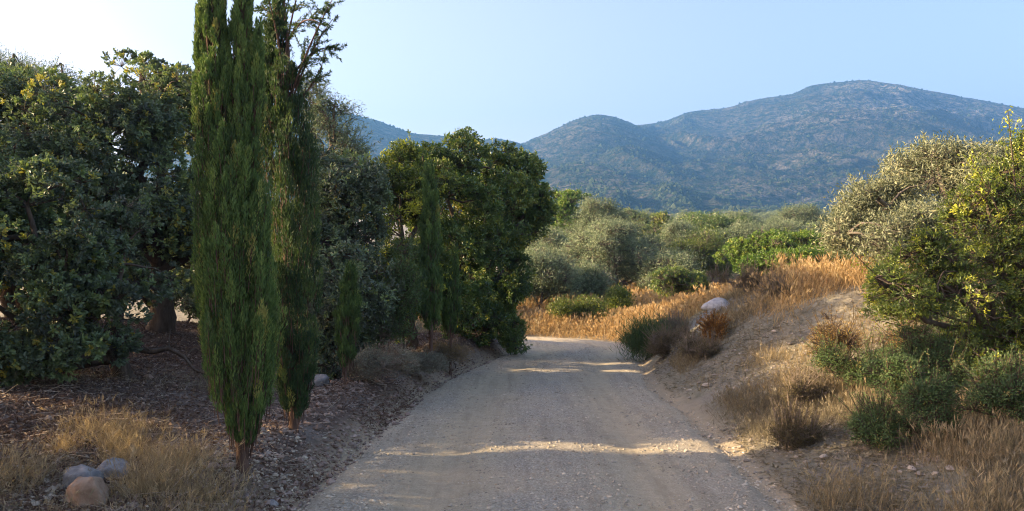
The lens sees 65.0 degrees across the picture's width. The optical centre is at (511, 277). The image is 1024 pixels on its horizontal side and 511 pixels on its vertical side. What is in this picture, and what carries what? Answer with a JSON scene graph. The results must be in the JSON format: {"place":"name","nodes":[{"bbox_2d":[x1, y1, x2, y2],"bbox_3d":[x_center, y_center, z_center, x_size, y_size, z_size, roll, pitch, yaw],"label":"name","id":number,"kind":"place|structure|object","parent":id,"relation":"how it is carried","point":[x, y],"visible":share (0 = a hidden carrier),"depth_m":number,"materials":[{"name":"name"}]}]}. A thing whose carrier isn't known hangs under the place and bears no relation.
{"place":"outdoors","nodes":[
{"label":"outdoors","id":0,"kind":"place"},
{"bbox_2d":[133,110,546,213],"bbox_3d":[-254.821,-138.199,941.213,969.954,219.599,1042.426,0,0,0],"label":"hill","id":1,"kind":"structure","parent":0,"point":[384,130],"depth_m":1042.64,"materials":[{"name":"stone"}]},
{"bbox_2d":[133,114,550,210],"bbox_3d":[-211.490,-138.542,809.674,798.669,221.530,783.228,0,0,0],"label":"scrub","id":2,"kind":"object","parent":1,"relation":"on","point":[387,146],"visible":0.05,"depth_m":1035.83,"materials":[{"name":"green plant"}]},
{"bbox_2d":[0,214,1023,510],"bbox_3d":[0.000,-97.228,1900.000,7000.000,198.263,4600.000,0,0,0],"label":"ground","id":3,"kind":"structure","parent":0,"point":[696,400],"depth_m":8.51,"materials":[{"name":"brown soil"}]},
{"bbox_2d":[0,280,28,308],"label":"carob tree","id":4,"kind":"object","parent":3,"relation":"on","point":[18,304],"depth_m":21.64,"materials":[{"name":"green plant"}]},
{"bbox_2d":[0,42,41,315],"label":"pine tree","id":5,"kind":"object","parent":3,"relation":"on","point":[10,291],"visible":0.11,"depth_m":18.41,"materials":[{"name":"green plant"}]},
{"bbox_2d":[0,58,123,267],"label":"carob tree","id":6,"kind":"object","parent":3,"relation":"on","point":[15,103],"visible":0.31,"depth_m":11.56,"materials":[{"name":"green plant"}]},
{"bbox_2d":[5,53,122,227],"bbox_3d":[-9.998,-1.857,18.118,2.867,6.386,2.633,0,0,0],"label":"olive tree","id":7,"kind":"object","parent":3,"relation":"on","point":[62,70],"visible":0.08,"depth_m":17.59,"materials":[{"name":"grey plant"}]},
{"bbox_2d":[62,464,103,489],"bbox_3d":[-2.745,1.281,5.147,0.223,0.158,0.205,0,0,11],"label":"rock","id":8,"kind":"object","parent":3,"relation":"on","point":[81,469],"visible":0.41,"depth_m":5.08,"materials":[{"name":"grey stone"}]},
{"bbox_2d":[66,476,108,508],"bbox_3d":[-2.516,1.268,4.770,0.230,0.184,0.211,0,0,-11],"label":"rock","id":9,"kind":"object","parent":3,"relation":"on","point":[98,485],"visible":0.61,"depth_m":4.70,"materials":[{"name":"beige stone"}]},
{"bbox_2d":[4,153,170,282],"bbox_3d":[-9.706,-0.706,18.646,4.840,4.614,4.877,0,0,35],"label":"carob tree","id":10,"kind":"object","parent":3,"relation":"on","point":[70,214],"visible":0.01,"depth_m":17.45,"materials":[{"name":"green plant"}]},
{"bbox_2d":[0,128,190,388],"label":"carob tree","id":11,"kind":"object","parent":3,"relation":"on","point":[75,290],"visible":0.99,"depth_m":8.21,"materials":[{"name":"green plant"}]},
{"bbox_2d":[96,458,129,480],"bbox_3d":[-2.738,1.312,5.509,0.208,0.143,0.224,0,0,-16],"label":"rock","id":12,"kind":"object","parent":3,"relation":"on","point":[120,462],"visible":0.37,"depth_m":5.45,"materials":[{"name":"grey stone"}]},
{"bbox_2d":[4,47,251,333],"bbox_3d":[-5.584,-1.254,12.443,2.680,4.513,4.154,0,0,23],"label":"carob tree","id":13,"kind":"object","parent":3,"relation":"on","point":[151,118],"visible":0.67,"depth_m":11.51,"materials":[{"name":"green plant"}]},
{"bbox_2d":[106,272,186,308],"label":"carob tree","id":14,"kind":"object","parent":3,"relation":"on","point":[144,300],"depth_m":22.36,"materials":[{"name":"green plant"}]},
{"bbox_2d":[132,330,203,373],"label":"fallen branch","id":15,"kind":"object","parent":3,"relation":"on","point":[145,350],"visible":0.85,"depth_m":8.88,"materials":[{"name":"brown wood"}]},
{"bbox_2d":[112,183,275,301],"bbox_3d":[-6.537,-0.445,17.543,3.948,3.735,3.918,0,0,13],"label":"carob tree","id":16,"kind":"object","parent":3,"relation":"on","point":[132,273],"visible":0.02,"depth_m":16.67,"materials":[{"name":"green plant"}]},
{"bbox_2d":[173,279,222,321],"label":"mastic bush","id":17,"kind":"object","parent":3,"relation":"on","point":[188,300],"visible":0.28,"depth_m":15.46,"materials":[{"name":"green plant"}]},
{"bbox_2d":[0,317,469,510],"bbox_3d":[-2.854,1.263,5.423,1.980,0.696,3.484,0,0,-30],"label":"dry grass","id":18,"kind":"structure","parent":3,"relation":"on","point":[142,479],"depth_m":5.23,"materials":[{"name":"plant"}]},
{"bbox_2d":[188,0,287,476],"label":"cypress tree","id":19,"kind":"object","parent":3,"relation":"on","point":[230,86],"visible":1,"depth_m":5.59,"materials":[{"name":"green plant"}]},
{"bbox_2d":[0,316,508,510],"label":"leaf litter","id":20,"kind":"object","parent":3,"relation":"on","point":[56,401],"visible":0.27,"depth_m":7.33,"materials":[{"name":"brown plant"}]},
{"bbox_2d":[0,319,511,510],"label":"rubble","id":21,"kind":"object","parent":3,"relation":"on","point":[330,480],"visible":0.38,"depth_m":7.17,"materials":[{"name":"brown gravel"}]},
{"bbox_2d":[268,499,278,505],"bbox_3d":[-1.645,1.539,5.503,0.096,0.038,0.072,0,0,0],"label":"rock","id":22,"kind":"object","parent":3,"relation":"on","point":[273,502],"visible":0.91,"depth_m":5.48,"materials":[{"name":"grey stone"}]},
{"bbox_2d":[253,0,347,432],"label":"cypress tree","id":23,"kind":"object","parent":3,"relation":"on","point":[295,381],"visible":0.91,"depth_m":6.96,"materials":[{"name":"green plant"}]},
{"bbox_2d":[312,374,328,386],"bbox_3d":[-2.379,1.264,9.885,0.265,0.142,0.242,0,0,-23],"label":"rock","id":24,"kind":"object","parent":3,"relation":"on","point":[320,379],"visible":0.68,"depth_m":9.82,"materials":[{"name":"grey stone"}]},
{"bbox_2d":[266,137,404,379],"bbox_3d":[-2.689,-0.299,11.560,2.068,3.625,3.384,0,0,-23],"label":"tree","id":25,"kind":"object","parent":3,"relation":"on","point":[352,193],"visible":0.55,"depth_m":11.03,"materials":[{"name":"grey plant"}]},
{"bbox_2d":[298,64,382,164],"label":"olive tree","id":26,"kind":"object","parent":3,"relation":"on","point":[327,124],"visible":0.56,"depth_m":14.89,"materials":[{"name":"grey plant"}]},
{"bbox_2d":[332,259,362,383],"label":"cypress tree","id":27,"kind":"object","parent":3,"relation":"on","point":[347,313],"visible":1,"depth_m":9.35,"materials":[{"name":"green plant"}]},
{"bbox_2d":[355,246,390,278],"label":"carob tree","id":28,"kind":"object","parent":3,"relation":"on","point":[374,258],"visible":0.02,"depth_m":23.09,"materials":[{"name":"green plant"}]},
{"bbox_2d":[335,338,424,391],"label":"grey shrub","id":29,"kind":"object","parent":3,"relation":"on","point":[367,363],"visible":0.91,"depth_m":9.77,"materials":[{"name":"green plant"}]},
{"bbox_2d":[368,311,403,351],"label":"grey shrub","id":30,"kind":"object","parent":3,"relation":"on","point":[387,334],"visible":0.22,"depth_m":11.12,"materials":[{"name":"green plant"}]},
{"bbox_2d":[375,231,431,373],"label":"young olive tree","id":31,"kind":"object","parent":3,"relation":"on","point":[411,281],"visible":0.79,"depth_m":11.15,"materials":[{"name":"green plant"}]},
{"bbox_2d":[363,129,462,350],"bbox_3d":[-1.721,-0.562,13.563,1.869,3.930,3.127,0,0,0],"label":"mastic tree","id":32,"kind":"object","parent":3,"relation":"on","point":[405,174],"visible":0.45,"depth_m":13.32,"materials":[{"name":"green plant"}]},
{"bbox_2d":[387,342,451,380],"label":"grey shrub","id":33,"kind":"object","parent":3,"relation":"on","point":[430,361],"visible":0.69,"depth_m":11.38,"materials":[{"name":"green plant"}]},
{"bbox_2d":[416,158,443,373],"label":"cypress tree","id":34,"kind":"object","parent":3,"relation":"on","point":[430,236],"visible":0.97,"depth_m":12.32,"materials":[{"name":"green plant"}]},
{"bbox_2d":[418,336,474,368],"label":"grey shrub","id":35,"kind":"object","parent":3,"relation":"on","point":[444,349],"visible":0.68,"depth_m":12.82,"materials":[{"name":"grey plant"}]},
{"bbox_2d":[440,241,461,376],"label":"cypress tree","id":36,"kind":"object","parent":3,"relation":"on","point":[451,306],"visible":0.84,"depth_m":12.82,"materials":[{"name":"green plant"}]},
{"bbox_2d":[402,126,559,348],"bbox_3d":[-0.959,-0.714,15.738,2.750,4.345,4.642,0,0,29],"label":"carob tree","id":37,"kind":"object","parent":3,"relation":"on","point":[498,197],"visible":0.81,"depth_m":15.34,"materials":[{"name":"green plant"}]},
{"bbox_2d":[491,309,532,354],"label":"mastic bush","id":38,"kind":"object","parent":3,"relation":"on","point":[512,338],"visible":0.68,"depth_m":15.78,"materials":[{"name":"green plant"}]},
{"bbox_2d":[503,240,588,308],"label":"olive tree","id":39,"kind":"object","parent":3,"relation":"on","point":[554,276],"visible":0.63,"depth_m":24.38,"materials":[{"name":"green plant"}]},
{"bbox_2d":[521,223,574,262],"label":"olive tree","id":40,"kind":"object","parent":3,"relation":"on","point":[553,238],"visible":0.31,"depth_m":32.06,"materials":[{"name":"green plant"}]},
{"bbox_2d":[415,293,711,339],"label":"dry grass","id":41,"kind":"structure","parent":3,"relation":"on","point":[518,312],"depth_m":22.13,"materials":[{"name":"plant"}]},
{"bbox_2d":[535,181,592,240],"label":"carob tree","id":42,"kind":"object","parent":3,"relation":"on","point":[564,200],"visible":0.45,"depth_m":40.68,"materials":[{"name":"green plant"}]},
{"bbox_2d":[545,291,616,322],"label":"green shrub","id":43,"kind":"object","parent":3,"relation":"on","point":[583,304],"visible":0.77,"depth_m":22.28,"materials":[{"name":"green plant"}]},
{"bbox_2d":[550,257,620,298],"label":"olive tree","id":44,"kind":"object","parent":3,"relation":"on","point":[597,282],"visible":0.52,"depth_m":25.74,"materials":[{"name":"green plant"}]},
{"bbox_2d":[549,216,625,255],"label":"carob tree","id":45,"kind":"object","parent":3,"relation":"on","point":[567,239],"visible":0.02,"depth_m":47.18,"materials":[{"name":"green plant"}]},
{"bbox_2d":[558,192,640,265],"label":"olive tree","id":46,"kind":"object","parent":3,"relation":"on","point":[592,208],"visible":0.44,"depth_m":37.21,"materials":[{"name":"green plant"}]},
{"bbox_2d":[550,212,680,290],"bbox_3d":[3.856,-0.716,29.756,5.156,3.419,4.283,0,0,0],"label":"olive tree","id":47,"kind":"object","parent":3,"relation":"on","point":[604,240],"visible":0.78,"depth_m":29.33,"materials":[{"name":"green plant"}]},
{"bbox_2d":[600,282,638,311],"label":"green shrub","id":48,"kind":"object","parent":3,"relation":"on","point":[620,296],"visible":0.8,"depth_m":23.77,"materials":[{"name":"green plant"}]},
{"bbox_2d":[623,207,653,247],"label":"carob tree","id":49,"kind":"object","parent":3,"relation":"on","point":[641,217],"visible":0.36,"depth_m":49.24,"materials":[{"name":"green plant"}]},
{"bbox_2d":[610,302,685,361],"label":"broom bush","id":50,"kind":"object","parent":3,"relation":"on","point":[634,340],"visible":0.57,"depth_m":15.09,"materials":[{"name":"green plant"}]},
{"bbox_2d":[632,207,683,253],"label":"tree","id":51,"kind":"object","parent":3,"relation":"on","point":[658,218],"visible":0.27,"depth_m":54.02,"materials":[{"name":"green plant"}]},
{"bbox_2d":[641,324,675,360],"bbox_3d":[2.547,1.188,13.866,0.665,0.776,1.051,0,0,12],"label":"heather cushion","id":52,"kind":"object","parent":3,"relation":"on","point":[662,350],"visible":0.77,"depth_m":13.61,"materials":[{"name":"plant"}]},
{"bbox_2d":[632,246,707,295],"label":"olive tree","id":53,"kind":"object","parent":3,"relation":"on","point":[684,260],"visible":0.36,"depth_m":28.02,"materials":[{"name":"green plant"}]},
{"bbox_2d":[640,312,702,349],"bbox_3d":[2.969,0.940,13.225,1.740,0.751,0.970,0,0,0],"label":"heather cushion","id":54,"kind":"object","parent":3,"relation":"on","point":[667,340],"visible":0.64,"depth_m":13.16,"materials":[{"name":"plant"}]},
{"bbox_2d":[655,308,697,332],"bbox_3d":[3.154,0.906,15.314,0.976,0.734,0.867,0,0,0],"label":"heather cushion","id":55,"kind":"object","parent":3,"relation":"on","point":[672,321],"visible":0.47,"depth_m":15.23,"materials":[{"name":"grey plant"}]},
{"bbox_2d":[644,258,711,301],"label":"mastic bush","id":56,"kind":"object","parent":3,"relation":"on","point":[671,280],"visible":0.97,"depth_m":22.62,"materials":[{"name":"green plant"}]},
{"bbox_2d":[657,216,702,250],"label":"olive tree","id":57,"kind":"object","parent":3,"relation":"on","point":[672,229],"visible":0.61,"depth_m":43.55,"materials":[{"name":"green plant"}]},
{"bbox_2d":[666,210,705,224],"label":"olive tree","id":58,"kind":"object","parent":3,"relation":"on","point":[680,215],"visible":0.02,"depth_m":95.53,"materials":[{"name":"green plant"}]},
{"bbox_2d":[673,327,722,358],"bbox_3d":[2.726,1.016,11.936,0.802,0.631,1.085,0,0,0],"label":"heather cushion","id":59,"kind":"object","parent":3,"relation":"on","point":[706,348],"visible":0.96,"depth_m":11.73,"materials":[{"name":"plant"}]},
{"bbox_2d":[660,211,735,248],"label":"carob tree","id":60,"kind":"object","parent":3,"relation":"on","point":[698,218],"visible":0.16,"depth_m":50.17,"materials":[{"name":"green plant"}]},
{"bbox_2d":[679,210,721,221],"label":"carob tree","id":61,"kind":"object","parent":3,"relation":"on","point":[699,214],"depth_m":79.21,"materials":[{"name":"green plant"}]},
{"bbox_2d":[666,220,739,282],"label":"olive tree","id":62,"kind":"object","parent":3,"relation":"on","point":[705,245],"visible":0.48,"depth_m":29.95,"materials":[{"name":"green plant"}]},
{"bbox_2d":[674,225,745,282],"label":"olive tree","id":63,"kind":"object","parent":3,"relation":"on","point":[729,231],"visible":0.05,"depth_m":44.97,"materials":[{"name":"green plant"}]},
{"bbox_2d":[695,308,734,340],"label":"russet shrub","id":64,"kind":"object","parent":3,"relation":"on","point":[716,322],"visible":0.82,"depth_m":12.27,"materials":[{"name":"brown plant"}]},
{"bbox_2d":[701,297,729,309],"bbox_3d":[3.655,0.462,14.207,0.573,0.220,0.474,0,0,-20],"label":"rock","id":65,"kind":"object","parent":3,"relation":"on","point":[712,303],"visible":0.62,"depth_m":14.09,"materials":[{"name":"white stone"}]},
{"bbox_2d":[689,211,754,230],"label":"carob tree","id":66,"kind":"object","parent":3,"relation":"on","point":[738,218],"visible":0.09,"depth_m":50.77,"materials":[{"name":"green plant"}]},
{"bbox_2d":[703,255,774,294],"bbox_3d":[4.063,0.016,14.222,1.352,0.876,0.782,0,0,0],"label":"heather cushion","id":67,"kind":"object","parent":3,"relation":"on","point":[726,276],"visible":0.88,"depth_m":14.16,"materials":[{"name":"brown plant"}]},
{"bbox_2d":[719,206,766,224],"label":"olive tree","id":68,"kind":"object","parent":3,"relation":"on","point":[740,214],"visible":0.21,"depth_m":74.17,"materials":[{"name":"green plant"}]},
{"bbox_2d":[748,208,760,215],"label":"carob tree","id":69,"kind":"object","parent":3,"relation":"on","point":[755,211],"visible":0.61,"depth_m":345.37,"materials":[{"name":"green plant"}]},
{"bbox_2d":[751,212,777,220],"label":"olive tree","id":70,"kind":"object","parent":3,"relation":"on","point":[766,216],"visible":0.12,"depth_m":182.00,"materials":[{"name":"green plant"}]},
{"bbox_2d":[728,216,810,239],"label":"olive tree","id":71,"kind":"object","parent":3,"relation":"on","point":[743,229],"visible":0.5,"depth_m":44.37,"materials":[{"name":"green plant"}]},
{"bbox_2d":[712,223,828,265],"bbox_3d":[8.467,-0.343,25.883,3.545,2.903,3.411,0,0,-11],"label":"mastic bush","id":72,"kind":"object","parent":3,"relation":"on","point":[738,249],"visible":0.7,"depth_m":25.25,"materials":[{"name":"green plant"}]},
{"bbox_2d":[751,269,808,307],"bbox_3d":[4.213,0.160,12.541,0.686,0.675,1.265,0,0,-22],"label":"heather cushion","id":73,"kind":"object","parent":3,"relation":"on","point":[771,285],"visible":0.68,"depth_m":12.55,"materials":[{"name":"brown plant"}]},
{"bbox_2d":[732,234,850,275],"bbox_3d":[6.669,-0.153,19.003,2.587,1.745,2.506,0,0,0],"label":"mastic bush","id":74,"kind":"object","parent":3,"relation":"on","point":[758,259],"visible":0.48,"depth_m":18.51,"materials":[{"name":"green plant"}]},
{"bbox_2d":[754,390,843,451],"bbox_3d":[2.521,1.328,7.087,0.708,0.630,0.735,0,0,0],"label":"heather cushion","id":75,"kind":"object","parent":3,"relation":"on","point":[790,429],"visible":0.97,"depth_m":6.93,"materials":[{"name":"brown plant"}]},
{"bbox_2d":[763,198,835,227],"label":"olive tree","id":76,"kind":"object","parent":3,"relation":"on","point":[811,213],"visible":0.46,"depth_m":60.80,"materials":[{"name":"green plant"}]},
{"bbox_2d":[773,356,837,406],"bbox_3d":[2.938,1.121,8.069,0.915,0.673,0.518,0,0,-36],"label":"heather cushion","id":77,"kind":"object","parent":3,"relation":"on","point":[803,388],"visible":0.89,"depth_m":7.96,"materials":[{"name":"beige plant"}]},
{"bbox_2d":[800,220,834,232],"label":"olive tree","id":78,"kind":"object","parent":3,"relation":"on","point":[819,226],"visible":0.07,"depth_m":56.99,"materials":[{"name":"green plant"}]},
{"bbox_2d":[641,286,1013,510],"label":"rubble","id":79,"kind":"object","parent":3,"relation":"on","point":[836,457],"visible":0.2,"depth_m":6.92,"materials":[{"name":"beige gravel"}]},
{"bbox_2d":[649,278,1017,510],"bbox_3d":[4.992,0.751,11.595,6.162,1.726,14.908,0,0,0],"label":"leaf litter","id":80,"kind":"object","parent":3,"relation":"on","point":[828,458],"visible":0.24,"depth_m":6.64,"materials":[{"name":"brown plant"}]},
{"bbox_2d":[800,324,895,392],"bbox_3d":[3.506,0.857,7.926,1.142,0.848,0.790,0,0,0],"label":"green shrub","id":81,"kind":"object","parent":3,"relation":"on","point":[827,356],"visible":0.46,"depth_m":7.94,"materials":[{"name":"green plant"}]},
{"bbox_2d":[688,247,1018,333],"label":"golden grass","id":82,"kind":"structure","parent":3,"relation":"on","point":[842,272],"depth_m":12.09,"materials":[{"name":"beige plant"}]},
{"bbox_2d":[804,304,921,357],"bbox_3d":[3.859,0.739,8.816,1.257,0.893,1.046,0,0,30],"label":"thorny shrub","id":83,"kind":"object","parent":3,"relation":"on","point":[842,336],"visible":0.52,"depth_m":8.89,"materials":[{"name":"brown plant"}]},
{"bbox_2d":[834,383,927,453],"bbox_3d":[2.872,1.148,6.317,0.672,0.628,0.813,0,0,36],"label":"green shrub","id":84,"kind":"object","parent":3,"relation":"on","point":[877,426],"visible":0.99,"depth_m":6.27,"materials":[{"name":"green plant"}]},
{"bbox_2d":[791,378,1023,510],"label":"dry grass","id":85,"kind":"structure","parent":3,"relation":"on","point":[971,440],"depth_m":5.30,"materials":[{"name":"plant"}]},
{"bbox_2d":[858,249,964,329],"bbox_3d":[4.713,0.205,9.475,1.314,1.090,1.254,0,0,-28],"label":"mastic bush","id":86,"kind":"object","parent":3,"relation":"on","point":[883,309],"visible":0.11,"depth_m":9.35,"materials":[{"name":"green plant"}]},
{"bbox_2d":[808,130,1023,279],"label":"olive tree","id":87,"kind":"object","parent":3,"relation":"on","point":[878,216],"visible":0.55,"depth_m":12.09,"materials":[{"name":"green plant"}]},
{"bbox_2d":[856,315,988,409],"bbox_3d":[3.622,0.768,6.960,0.967,1.094,1.656,0,0,41],"label":"green shrub","id":88,"kind":"object","parent":3,"relation":"on","point":[886,370],"visible":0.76,"depth_m":6.76,"materials":[{"name":"green plant"}]},
{"bbox_2d":[848,106,1023,377],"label":"mastic tree","id":89,"kind":"object","parent":3,"relation":"on","point":[941,273],"visible":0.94,"depth_m":6.97,"materials":[{"name":"green plant"}]},
{"bbox_2d":[887,342,1023,437],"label":"green shrub","id":90,"kind":"object","parent":3,"relation":"on","point":[1002,387],"visible":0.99,"depth_m":5.86,"materials":[{"name":"green plant"}]},
{"bbox_2d":[927,287,1015,348],"bbox_3d":[4.572,0.560,7.731,1.004,0.948,1.169,0,0,0],"label":"green shrub","id":91,"kind":"object","parent":3,"relation":"on","point":[944,320],"visible":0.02,"depth_m":7.89,"materials":[{"name":"green plant"}]},
{"bbox_2d":[0,0,1023,161],"label":"sky","id":92,"kind":"structure","parent":0,"point":[519,71],"materials":[{"name":"blue"}]},
{"bbox_2d":[263,336,796,510],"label":"road","id":93,"kind":"structure","parent":0,"point":[431,487],"depth_m":7.28,"materials":[{"name":"beige gravel"}]},
{"bbox_2d":[415,272,772,341],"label":"golden grass","id":94,"kind":"structure","parent":0,"point":[662,303],"depth_m":21.64,"materials":[{"name":"beige plant"}]},
{"bbox_2d":[524,115,822,213],"bbox_3d":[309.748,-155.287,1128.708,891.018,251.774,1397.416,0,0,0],"label":"hill","id":95,"kind":"structure","parent":0,"point":[594,134],"depth_m":867.67,"materials":[{"name":"stone"}]},
{"bbox_2d":[521,114,819,213],"bbox_3d":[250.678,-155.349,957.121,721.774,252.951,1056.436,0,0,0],"label":"scrub","id":96,"kind":"object","parent":95,"relation":"on","point":[679,204],"visible":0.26,"depth_m":681.04,"materials":[{"name":"green plant"}]},
{"bbox_2d":[638,80,1023,208],"bbox_3d":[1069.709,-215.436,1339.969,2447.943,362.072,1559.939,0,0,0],"label":"mountain","id":97,"kind":"structure","parent":0,"point":[861,126],"depth_m":1121.37,"materials":[{"name":"stone"}]},
{"bbox_2d":[637,79,1023,211],"bbox_3d":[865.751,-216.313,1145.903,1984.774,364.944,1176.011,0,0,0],"label":"scrub","id":98,"kind":"object","parent":97,"relation":"on","point":[790,181],"visible":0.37,"depth_m":1110.18,"materials":[{"name":"green plant"}]},
{"bbox_2d":[665,267,1023,423],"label":"dry grass","id":99,"kind":"structure","parent":0,"point":[679,357],"depth_m":10.29,"materials":[{"name":"plant"}]},
{"bbox_2d":[689,307,1023,510],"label":"dry grass","id":100,"kind":"structure","parent":0,"point":[826,409],"depth_m":7.26,"materials":[{"name":"beige plant"}]}
]}

